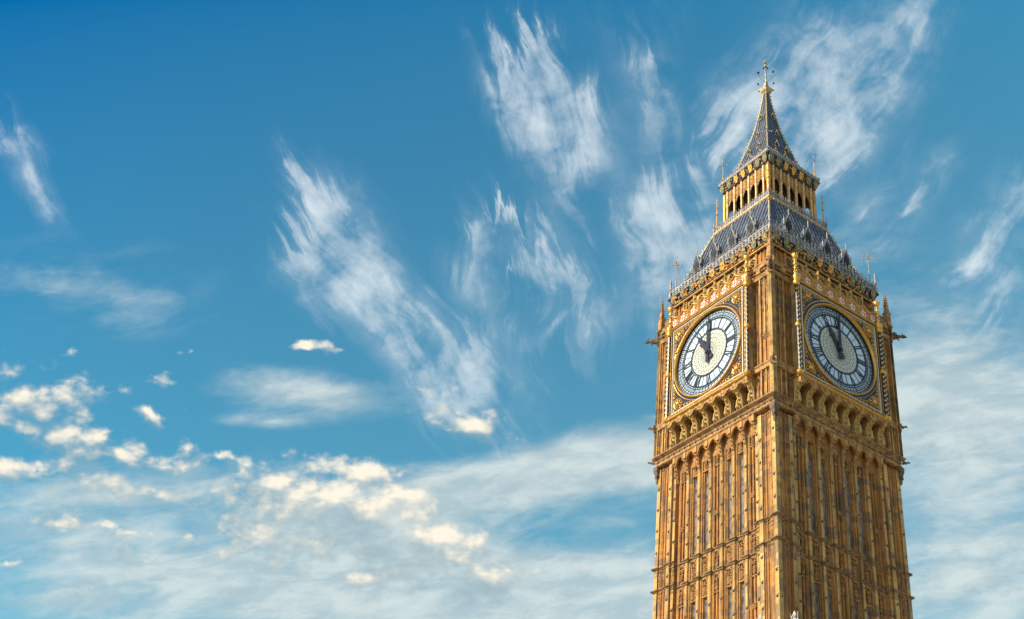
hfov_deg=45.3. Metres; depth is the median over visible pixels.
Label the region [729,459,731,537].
window
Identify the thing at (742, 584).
window
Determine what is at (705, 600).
window
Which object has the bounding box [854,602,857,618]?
window
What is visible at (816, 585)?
window
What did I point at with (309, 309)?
sky
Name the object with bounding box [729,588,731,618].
window
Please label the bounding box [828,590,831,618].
window
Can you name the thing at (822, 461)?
window
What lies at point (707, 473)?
window
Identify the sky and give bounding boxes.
[0,0,1023,618]
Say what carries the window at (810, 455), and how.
in the clock tower
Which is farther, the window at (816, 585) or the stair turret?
the window at (816, 585)
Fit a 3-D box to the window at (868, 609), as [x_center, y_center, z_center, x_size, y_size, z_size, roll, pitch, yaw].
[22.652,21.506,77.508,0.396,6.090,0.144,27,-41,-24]
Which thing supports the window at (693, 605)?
in the clock tower
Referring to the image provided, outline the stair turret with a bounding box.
[758,611,798,618]
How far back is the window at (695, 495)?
85.46 m
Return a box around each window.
[692,603,694,618]
[693,478,696,554]
[704,598,706,618]
[705,471,708,548]
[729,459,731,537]
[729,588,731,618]
[740,453,743,534]
[741,583,744,618]
[809,453,814,532]
[814,584,818,618]
[821,459,827,539]
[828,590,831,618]
[846,472,853,553]
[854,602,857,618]
[858,478,865,556]
[867,607,870,618]
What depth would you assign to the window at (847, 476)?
82.60 m
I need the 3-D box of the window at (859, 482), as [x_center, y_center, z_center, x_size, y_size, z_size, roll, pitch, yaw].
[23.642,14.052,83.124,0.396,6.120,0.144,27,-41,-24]
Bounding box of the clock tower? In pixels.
[644,60,914,618]
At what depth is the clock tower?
86.11 m
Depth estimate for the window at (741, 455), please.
82.18 m

